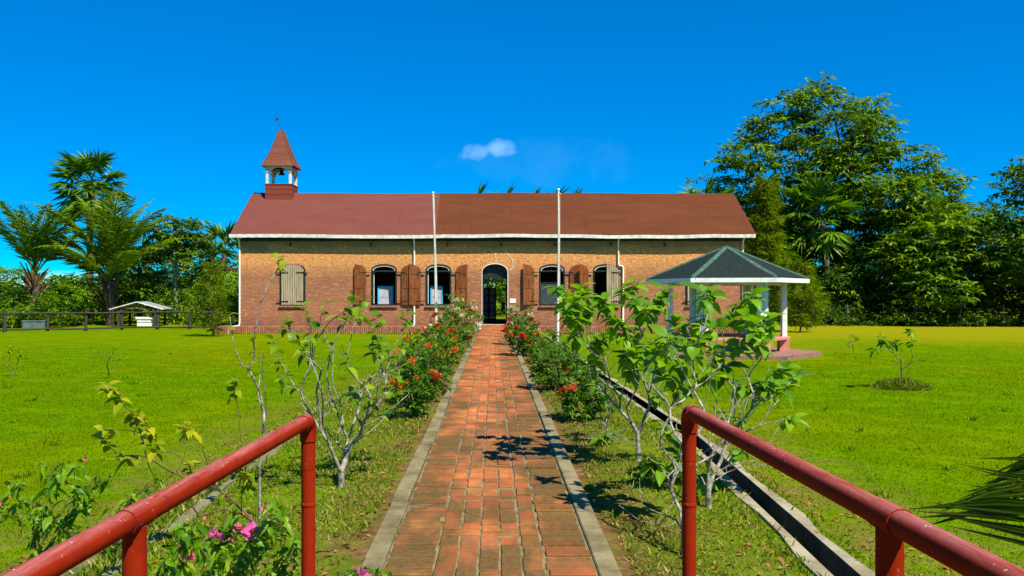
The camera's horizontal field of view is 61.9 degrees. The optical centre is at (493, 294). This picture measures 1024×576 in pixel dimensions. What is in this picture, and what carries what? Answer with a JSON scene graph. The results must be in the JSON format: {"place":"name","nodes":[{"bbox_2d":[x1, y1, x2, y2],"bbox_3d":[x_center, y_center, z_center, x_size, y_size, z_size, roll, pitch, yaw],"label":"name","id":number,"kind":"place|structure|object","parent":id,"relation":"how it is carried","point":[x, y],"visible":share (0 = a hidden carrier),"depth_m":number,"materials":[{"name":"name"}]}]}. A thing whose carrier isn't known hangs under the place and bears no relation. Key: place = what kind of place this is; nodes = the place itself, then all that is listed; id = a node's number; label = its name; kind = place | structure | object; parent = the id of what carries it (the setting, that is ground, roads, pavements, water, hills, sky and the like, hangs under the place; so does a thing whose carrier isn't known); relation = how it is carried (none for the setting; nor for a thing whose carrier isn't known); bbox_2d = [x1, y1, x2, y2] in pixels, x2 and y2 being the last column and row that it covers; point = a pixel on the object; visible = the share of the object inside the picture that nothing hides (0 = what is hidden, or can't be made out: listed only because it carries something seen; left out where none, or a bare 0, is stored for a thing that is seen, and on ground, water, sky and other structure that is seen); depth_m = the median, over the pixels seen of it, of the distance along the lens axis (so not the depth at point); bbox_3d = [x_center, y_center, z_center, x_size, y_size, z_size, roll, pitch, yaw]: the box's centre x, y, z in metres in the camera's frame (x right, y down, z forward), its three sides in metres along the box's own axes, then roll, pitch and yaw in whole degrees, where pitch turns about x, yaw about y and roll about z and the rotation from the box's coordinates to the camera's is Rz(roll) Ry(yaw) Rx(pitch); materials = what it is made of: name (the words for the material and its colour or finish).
{"place":"outdoors","nodes":[
{"label":"outdoors","id":0,"kind":"place"},
{"bbox_2d":[121,334,810,575],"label":"verge grass","id":1,"kind":"structure","parent":0,"point":[384,404],"depth_m":6.80,"materials":[{"name":"green plant"}]},
{"bbox_2d":[383,325,598,575],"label":"brick path","id":2,"kind":"structure","parent":0,"point":[490,496],"depth_m":6.39,"materials":[{"name":"orange brick"}]},
{"bbox_2d":[0,296,1023,575],"bbox_3d":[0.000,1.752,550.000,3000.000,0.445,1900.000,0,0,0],"label":"ground","id":3,"kind":"structure","parent":0,"point":[830,340],"depth_m":10.84,"materials":[{"name":"green plant"}]},
{"bbox_2d":[0,346,22,376],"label":"lawn sprig","id":4,"kind":"object","parent":3,"relation":"on","point":[9,351],"visible":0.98,"depth_m":17.64,"materials":[{"name":"green plant"}]},
{"bbox_2d":[21,320,45,328],"bbox_3d":[-25.591,1.729,47.500,1.220,0.550,0.820,0,0,-29],"label":"tank","id":5,"kind":"object","parent":3,"relation":"on","point":[27,324],"visible":0.77,"depth_m":47.19,"materials":[{"name":"grey metal"}]},
{"bbox_2d":[0,200,105,319],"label":"feather palm","id":6,"kind":"object","parent":3,"relation":"on","point":[24,247],"visible":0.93,"depth_m":51.50,"materials":[{"name":"green plant"}]},
{"bbox_2d":[28,279,96,318],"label":"bushy tree","id":7,"kind":"object","parent":3,"relation":"on","point":[61,289],"visible":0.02,"depth_m":62.90,"materials":[{"name":"green plant"}]},
{"bbox_2d":[0,457,170,559],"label":"bougainvillea","id":8,"kind":"object","parent":3,"relation":"on","point":[61,524],"visible":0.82,"depth_m":4.24,"materials":[{"name":"green plant"}]},
{"bbox_2d":[47,149,133,321],"bbox_3d":[-28.770,-4.196,61.136,5.792,12.857,6.162,0,0,0],"label":"fan palm","id":9,"kind":"object","parent":3,"relation":"on","point":[81,164],"visible":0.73,"depth_m":60.08,"materials":[{"name":"green plant"}]},
{"bbox_2d":[3,180,210,324],"bbox_3d":[-24.895,-2.461,53.752,10.494,9.469,10.753,0,0,15],"label":"feather palm","id":10,"kind":"object","parent":3,"relation":"on","point":[111,250],"visible":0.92,"depth_m":53.11,"materials":[{"name":"green plant"}]},
{"bbox_2d":[90,344,127,377],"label":"lawn sprig","id":11,"kind":"object","parent":3,"relation":"on","point":[108,359],"visible":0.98,"depth_m":17.06,"materials":[{"name":"green plant"}]},
{"bbox_2d":[0,309,222,332],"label":"timber fence","id":12,"kind":"object","parent":3,"relation":"on","point":[85,328],"visible":0.77,"depth_m":45.76,"materials":[{"name":"brown wood"}]},
{"bbox_2d":[106,236,170,322],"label":"fan palm","id":13,"kind":"object","parent":3,"relation":"on","point":[133,275],"visible":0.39,"depth_m":57.54,"materials":[{"name":"green plant"}]},
{"bbox_2d":[109,301,172,326],"bbox_3d":[-21.501,1.256,52.255,3.079,1.654,2.665,0,0,-8],"label":"open shelter","id":14,"kind":"object","parent":3,"relation":"on","point":[155,306],"visible":0.91,"depth_m":51.31,"materials":[{"name":"metal"}]},
{"bbox_2d":[0,261,283,328],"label":"undergrowth","id":15,"kind":"object","parent":3,"relation":"on","point":[56,297],"visible":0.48,"depth_m":54.59,"materials":[{"name":"green plant"}]},
{"bbox_2d":[135,317,153,325],"bbox_3d":[-21.027,1.641,51.600,0.960,0.580,0.640,0,0,0],"label":"storage box","id":16,"kind":"object","parent":3,"relation":"on","point":[145,321],"visible":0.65,"depth_m":51.33,"materials":[{"name":"white paint"}]},
{"bbox_2d":[105,234,192,315],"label":"bushy tree","id":17,"kind":"object","parent":3,"relation":"on","point":[163,262],"visible":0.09,"depth_m":65.67,"materials":[{"name":"green plant"}]},
{"bbox_2d":[0,414,316,575],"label":"handrail","id":18,"kind":"object","parent":3,"relation":"on","point":[127,525],"visible":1,"depth_m":2.16,"materials":[{"name":"red metal"}]},
{"bbox_2d":[136,214,217,323],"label":"slim tree","id":19,"kind":"object","parent":3,"relation":"on","point":[187,248],"visible":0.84,"depth_m":56.38,"materials":[{"name":"green plant"}]},
{"bbox_2d":[86,378,271,522],"bbox_3d":[-1.855,1.033,5.139,1.131,1.108,0.748,0,0,-7],"label":"leaning shrub","id":20,"kind":"object","parent":3,"relation":"on","point":[140,423],"visible":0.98,"depth_m":5.00,"materials":[{"name":"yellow plant"}]},
{"bbox_2d":[160,239,231,304],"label":"bushy tree","id":21,"kind":"object","parent":3,"relation":"on","point":[185,263],"visible":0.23,"depth_m":62.93,"materials":[{"name":"green plant"}]},
{"bbox_2d":[183,259,238,335],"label":"feathery sapling","id":22,"kind":"object","parent":3,"relation":"on","point":[214,277],"visible":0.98,"depth_m":39.40,"materials":[{"name":"green plant"}]},
{"bbox_2d":[187,218,238,286],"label":"fan palm","id":23,"kind":"object","parent":3,"relation":"on","point":[214,230],"visible":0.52,"depth_m":59.42,"materials":[{"name":"green plant"}]},
{"bbox_2d":[147,500,317,575],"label":"bougainvillea","id":24,"kind":"object","parent":3,"relation":"on","point":[266,530],"visible":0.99,"depth_m":3.68,"materials":[{"name":"green plant"}]},
{"bbox_2d":[60,352,417,575],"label":"drain","id":25,"kind":"object","parent":3,"relation":"on","point":[206,501],"visible":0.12,"depth_m":6.09,"materials":[{"name":"concrete"}]},
{"bbox_2d":[65,351,415,575],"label":"drain weeds","id":26,"kind":"object","parent":25,"relation":"on","point":[100,563],"visible":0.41,"depth_m":5.89,"materials":[{"name":"green plant"}]},
{"bbox_2d":[222,253,288,518],"bbox_3d":[-1.643,0.651,5.933,0.290,1.879,0.536,0,0,-43],"label":"bare sapling","id":27,"kind":"object","parent":3,"relation":"on","point":[281,263],"visible":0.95,"depth_m":5.91,"materials":[{"name":"grey plant"}]},
{"bbox_2d":[263,290,419,487],"bbox_3d":[-1.185,0.771,6.844,1.288,1.610,1.696,0,0,-12],"label":"sparse shrub","id":28,"kind":"object","parent":3,"relation":"on","point":[353,312],"visible":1,"depth_m":6.83,"materials":[{"name":"green plant"}]},
{"bbox_2d":[340,564,391,575],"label":"bougainvillea","id":29,"kind":"object","parent":3,"relation":"on","point":[377,571],"visible":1,"depth_m":4.47,"materials":[{"name":"green plant"}]},
{"bbox_2d":[384,356,441,416],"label":"flowering bush","id":30,"kind":"object","parent":3,"relation":"on","point":[416,401],"visible":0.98,"depth_m":10.53,"materials":[{"name":"green plant"}]},
{"bbox_2d":[388,333,456,404],"bbox_3d":[-1.001,1.056,11.957,0.992,1.036,0.950,0,0,0],"label":"flowering bush","id":31,"kind":"object","parent":3,"relation":"on","point":[423,357],"visible":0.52,"depth_m":11.99,"materials":[{"name":"green plant"}]},
{"bbox_2d":[399,333,460,384],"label":"flowering bush","id":32,"kind":"object","parent":3,"relation":"on","point":[442,348],"visible":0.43,"depth_m":13.95,"materials":[{"name":"green plant"}]},
{"bbox_2d":[432,192,437,337],"bbox_3d":[-2.173,-1.006,32.500,0.360,5.826,0.360,0,0,0],"label":"flagpole","id":33,"kind":"object","parent":3,"relation":"on","point":[435,269],"visible":0.79,"depth_m":32.46,"materials":[{"name":"white metal"}]},
{"bbox_2d":[407,323,467,373],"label":"flowering bush","id":34,"kind":"object","parent":3,"relation":"on","point":[449,343],"visible":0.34,"depth_m":16.41,"materials":[{"name":"green plant"}]},
{"bbox_2d":[418,316,474,361],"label":"flowering bush","id":35,"kind":"object","parent":3,"relation":"on","point":[464,335],"visible":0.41,"depth_m":18.77,"materials":[{"name":"green plant"}]},
{"bbox_2d":[426,292,480,350],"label":"flowering bush","id":36,"kind":"object","parent":3,"relation":"on","point":[457,311],"visible":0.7,"depth_m":21.87,"materials":[{"name":"green plant"}]},
{"bbox_2d":[441,296,484,343],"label":"flowering bush","id":37,"kind":"object","parent":3,"relation":"on","point":[466,315],"visible":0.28,"depth_m":26.45,"materials":[{"name":"green plant"}]},
{"bbox_2d":[0,354,958,575],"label":"leaf litter","id":38,"kind":"object","parent":3,"relation":"on","point":[733,506],"visible":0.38,"depth_m":6.22,"materials":[{"name":"plant"}]},
{"bbox_2d":[478,181,487,192],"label":"fan palm","id":39,"kind":"object","parent":3,"relation":"on","point":[481,189],"visible":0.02,"depth_m":63.87,"materials":[{"name":"green plant"}]},
{"bbox_2d":[215,113,755,335],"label":"brick hall","id":40,"kind":"structure","parent":3,"relation":"on","point":[337,247],"depth_m":42.90,"materials":[{"name":"brown brick"}]},
{"bbox_2d":[279,264,305,306],"bbox_3d":[-10.095,-0.435,42.920,1.360,2.181,0.240,0,0,0],"label":"window","id":41,"kind":"structure","parent":40,"relation":"in","point":[303,268],"depth_m":42.88,"materials":[{"name":"black paint"}]},
{"bbox_2d":[370,264,397,306],"bbox_3d":[-5.497,-0.435,42.923,1.360,2.181,0.245,0,0,0],"label":"window","id":42,"kind":"structure","parent":40,"relation":"in","point":[380,265],"depth_m":42.88,"materials":[{"name":"black paint"}]},
{"bbox_2d":[378,286,392,303],"bbox_3d":[-5.503,0.558,43.558,0.788,1.977,0.479,0,0,-6],"label":"display board","id":43,"kind":"object","parent":40,"relation":"on","point":[385,294],"visible":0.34,"depth_m":43.39,"materials":[{"name":"white paper"}]},
{"bbox_2d":[430,286,442,303],"bbox_3d":[-2.902,0.558,43.558,0.627,1.977,0.479,0,0,-6],"label":"display board","id":44,"kind":"object","parent":40,"relation":"on","point":[439,295],"visible":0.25,"depth_m":43.39,"materials":[{"name":"white paper"}]},
{"bbox_2d":[425,264,450,306],"bbox_3d":[-2.762,-0.435,42.923,1.360,2.181,0.245,0,0,0],"label":"window","id":45,"kind":"structure","parent":40,"relation":"in","point":[438,265],"depth_m":42.88,"materials":[{"name":"black paint"}]},
{"bbox_2d":[484,288,495,319],"bbox_3d":[-0.230,0.550,49.748,0.780,1.900,0.053,0,0,0],"label":"door","id":46,"kind":"structure","parent":40,"relation":"in","point":[489,293],"depth_m":49.75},
{"bbox_2d":[538,264,564,306],"bbox_3d":[2.949,-0.435,42.940,1.360,2.181,0.280,0,0,0],"label":"window","id":47,"kind":"structure","parent":40,"relation":"in","point":[544,299],"depth_m":43.03,"materials":[{"name":"black paint"}]},
{"bbox_2d":[593,264,619,306],"bbox_3d":[5.657,-0.435,42.920,1.360,2.181,0.240,0,0,0],"label":"window","id":48,"kind":"structure","parent":40,"relation":"in","point":[602,265],"depth_m":42.88,"materials":[{"name":"black paint"}]},
{"bbox_2d":[685,286,709,306],"bbox_3d":[10.296,-0.435,42.920,1.360,2.181,0.240,0,0,0],"label":"window","id":49,"kind":"structure","parent":40,"relation":"in","point":[686,305],"depth_m":42.88,"materials":[{"name":"black paint"}]},
{"bbox_2d":[361,326,621,575],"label":"path kerb","id":50,"kind":"structure","parent":3,"relation":"on","point":[601,553],"depth_m":6.41,"materials":[{"name":"concrete"}]},
{"bbox_2d":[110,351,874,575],"bbox_3d":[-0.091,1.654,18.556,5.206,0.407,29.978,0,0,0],"label":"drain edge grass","id":51,"kind":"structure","parent":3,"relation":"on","point":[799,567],"depth_m":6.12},
{"bbox_2d":[484,279,505,316],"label":"undergrowth","id":52,"kind":"object","parent":3,"relation":"on","point":[499,288],"visible":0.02,"depth_m":60.57,"materials":[{"name":"green plant"}]},
{"bbox_2d":[489,183,515,313],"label":"fan palm","id":53,"kind":"object","parent":3,"relation":"on","point":[502,308],"visible":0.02,"depth_m":65.81,"materials":[{"name":"green plant"}]},
{"bbox_2d":[4,214,1021,315],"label":"woodland","id":54,"kind":"object","parent":3,"relation":"on","point":[851,241],"visible":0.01,"depth_m":77.96,"materials":[{"name":"green plant"}]},
{"bbox_2d":[500,304,537,344],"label":"flowering bush","id":55,"kind":"object","parent":3,"relation":"on","point":[513,310],"visible":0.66,"depth_m":25.35,"materials":[{"name":"green plant"}]},
{"bbox_2d":[502,314,540,356],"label":"flowering bush","id":56,"kind":"object","parent":3,"relation":"on","point":[520,336],"visible":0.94,"depth_m":20.91,"materials":[{"name":"green plant"}]},
{"bbox_2d":[532,329,570,358],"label":"flowering bush","id":57,"kind":"object","parent":3,"relation":"on","point":[543,344],"visible":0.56,"depth_m":19.44,"materials":[{"name":"green plant"}]},
{"bbox_2d":[521,337,588,390],"bbox_3d":[0.992,1.153,13.587,1.128,0.924,1.112,0,0,0],"label":"flowering bush","id":58,"kind":"object","parent":3,"relation":"on","point":[539,362],"visible":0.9,"depth_m":13.50,"materials":[{"name":"green plant"}]},
{"bbox_2d":[554,188,561,344],"bbox_3d":[2.250,-0.919,30.000,0.360,5.637,0.360,0,0,0],"label":"flagpole","id":59,"kind":"object","parent":3,"relation":"on","point":[558,277],"visible":0.59,"depth_m":29.96,"materials":[{"name":"white metal"}]},
{"bbox_2d":[548,186,570,192],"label":"fan palm","id":60,"kind":"object","parent":3,"relation":"on","point":[560,191],"visible":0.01,"depth_m":62.78,"materials":[{"name":"green plant"}]},
{"bbox_2d":[555,363,618,422],"bbox_3d":[1.136,1.208,10.432,0.716,0.736,0.972,0,0,23],"label":"flowering bush","id":61,"kind":"object","parent":3,"relation":"on","point":[572,393],"visible":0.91,"depth_m":10.31,"materials":[{"name":"green plant"}]},
{"bbox_2d":[583,378,635,446],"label":"leafy shrub","id":62,"kind":"object","parent":3,"relation":"on","point":[599,440],"visible":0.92,"depth_m":8.71,"materials":[{"name":"green plant"}]},
{"bbox_2d":[543,275,690,461],"bbox_3d":[1.071,0.699,7.832,1.253,1.762,1.853,0,0,0],"label":"leafy shrub","id":63,"kind":"object","parent":3,"relation":"on","point":[576,317],"visible":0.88,"depth_m":7.56,"materials":[{"name":"green plant"}]},
{"bbox_2d":[619,282,744,554],"bbox_3d":[1.208,0.743,5.568,0.771,1.660,1.332,0,0,8],"label":"leafy shrub","id":64,"kind":"object","parent":3,"relation":"on","point":[692,351],"visible":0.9,"depth_m":5.63,"materials":[{"name":"green plant"}]},
{"bbox_2d":[543,336,874,575],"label":"drain","id":65,"kind":"object","parent":3,"relation":"on","point":[825,555],"visible":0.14,"depth_m":6.11,"materials":[{"name":"concrete"}]},
{"bbox_2d":[678,173,740,200],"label":"fan palm","id":66,"kind":"object","parent":3,"relation":"on","point":[709,185],"visible":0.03,"depth_m":59.87,"materials":[{"name":"green plant"}]},
{"bbox_2d":[643,245,821,359],"bbox_3d":[7.101,0.269,26.000,5.492,3.522,5.191,0,0,0],"label":"gazebo","id":67,"kind":"object","parent":3,"relation":"on","point":[726,265],"visible":0.58,"depth_m":24.95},
{"bbox_2d":[696,287,814,508],"bbox_3d":[1.983,0.767,6.486,1.098,1.638,1.095,0,0,0],"label":"leafy shrub","id":68,"kind":"object","parent":3,"relation":"on","point":[759,334],"visible":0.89,"depth_m":6.34,"materials":[{"name":"green plant"}]},
{"bbox_2d":[741,172,798,322],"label":"feathery conifer","id":69,"kind":"object","parent":3,"relation":"on","point":[765,201],"visible":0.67,"depth_m":46.66,"materials":[{"name":"green plant"}]},
{"bbox_2d":[753,188,835,321],"bbox_3d":[20.163,-2.816,58.127,5.600,10.129,5.330,0,0,0],"label":"fan palm","id":70,"kind":"object","parent":3,"relation":"on","point":[790,227],"visible":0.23,"depth_m":56.88,"materials":[{"name":"green plant"}]},
{"bbox_2d":[770,255,831,331],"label":"feathery sapling","id":71,"kind":"object","parent":3,"relation":"on","point":[797,266],"visible":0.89,"depth_m":43.75,"materials":[{"name":"green plant"}]},
{"bbox_2d":[702,71,908,319],"bbox_3d":[21.780,-6.630,59.633,13.306,17.570,10.273,0,0,38],"label":"spreading tree","id":72,"kind":"object","parent":3,"relation":"on","point":[853,144],"visible":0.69,"depth_m":58.51,"materials":[{"name":"green plant"}]},
{"bbox_2d":[776,159,866,323],"bbox_3d":[21.350,-3.324,56.043,6.244,11.132,6.392,0,0,0],"label":"fan palm","id":73,"kind":"object","parent":3,"relation":"on","point":[822,237],"visible":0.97,"depth_m":55.13,"materials":[{"name":"green plant"}]},
{"bbox_2d":[681,405,1023,575],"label":"handrail","id":74,"kind":"object","parent":3,"relation":"on","point":[895,526],"visible":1,"depth_m":1.91,"materials":[{"name":"red metal"}]},
{"bbox_2d":[847,333,860,352],"bbox_3d":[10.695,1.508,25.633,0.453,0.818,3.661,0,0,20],"label":"lawn sprig","id":75,"kind":"object","parent":3,"relation":"on","point":[855,337],"visible":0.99,"depth_m":24.11,"materials":[{"name":"green plant"}]},
{"bbox_2d":[685,172,1023,324],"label":"undergrowth","id":76,"kind":"object","parent":3,"relation":"on","point":[851,272],"visible":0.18,"depth_m":55.40,"materials":[{"name":"green plant"}]},
{"bbox_2d":[821,274,926,323],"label":"bushy tree","id":77,"kind":"object","parent":3,"relation":"on","point":[862,306],"visible":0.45,"depth_m":54.74,"materials":[{"name":"green plant"}]},
{"bbox_2d":[864,329,924,376],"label":"lawn shrub","id":78,"kind":"object","parent":3,"relation":"on","point":[891,344],"visible":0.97,"depth_m":15.34,"materials":[{"name":"green plant"}]},
{"bbox_2d":[770,293,1023,326],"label":"undergrowth","id":79,"kind":"object","parent":3,"relation":"on","point":[970,320],"visible":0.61,"depth_m":52.41,"materials":[{"name":"green plant"}]},
{"bbox_2d":[867,375,933,390],"bbox_3d":[7.314,1.637,15.296,1.224,0.381,1.222,0,0,0],"label":"grass mound","id":80,"kind":"object","parent":3,"relation":"on","point":[900,383],"depth_m":15.09,"materials":[{"name":"green plant"}]},
{"bbox_2d":[797,304,1004,326],"bbox_3d":[26.646,1.448,51.503,19.328,1.656,3.189,0,0,0],"label":"wire fence","id":81,"kind":"object","parent":3,"relation":"on","point":[961,308],"visible":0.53,"depth_m":52.21,"materials":[{"name":"metal"}]},
{"bbox_2d":[847,144,995,323],"bbox_3d":[28.029,-3.987,55.210,8.369,12.286,11.507,0,0,39],"label":"domed tree","id":82,"kind":"object","parent":3,"relation":"on","point":[911,185],"visible":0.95,"depth_m":53.40,"materials":[{"name":"green plant"}]},
{"bbox_2d":[882,195,974,325],"bbox_3d":[27.191,-2.006,53.116,5.865,8.553,5.800,0,0,-43],"label":"feather palm","id":83,"kind":"object","parent":3,"relation":"on","point":[921,223],"visible":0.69,"depth_m":53.02,"materials":[{"name":"green plant"}]},
{"bbox_2d":[903,279,1000,322],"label":"bushy tree","id":84,"kind":"object","parent":3,"relation":"on","point":[952,310],"visible":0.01,"depth_m":56.63,"materials":[{"name":"green plant"}]},
{"bbox_2d":[913,453,1023,545],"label":"young palm","id":85,"kind":"object","parent":3,"relation":"on","point":[995,501],"visible":0.99,"depth_m":3.42,"materials":[{"name":"green plant"}]},
{"bbox_2d":[938,253,1023,321],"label":"bushy tree","id":86,"kind":"object","parent":3,"relation":"on","point":[992,289],"visible":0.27,"depth_m":54.65,"materials":[{"name":"green plant"}]},
{"bbox_2d":[975,155,1023,299],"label":"shaded tree","id":87,"kind":"object","parent":3,"relation":"on","point":[1018,234],"visible":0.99,"depth_m":51.95,"materials":[{"name":"green plant"}]},
{"bbox_2d":[0,0,1023,292],"label":"sky","id":88,"kind":"structure","parent":0,"point":[366,96],"materials":[{"name":"blue"}]}
]}

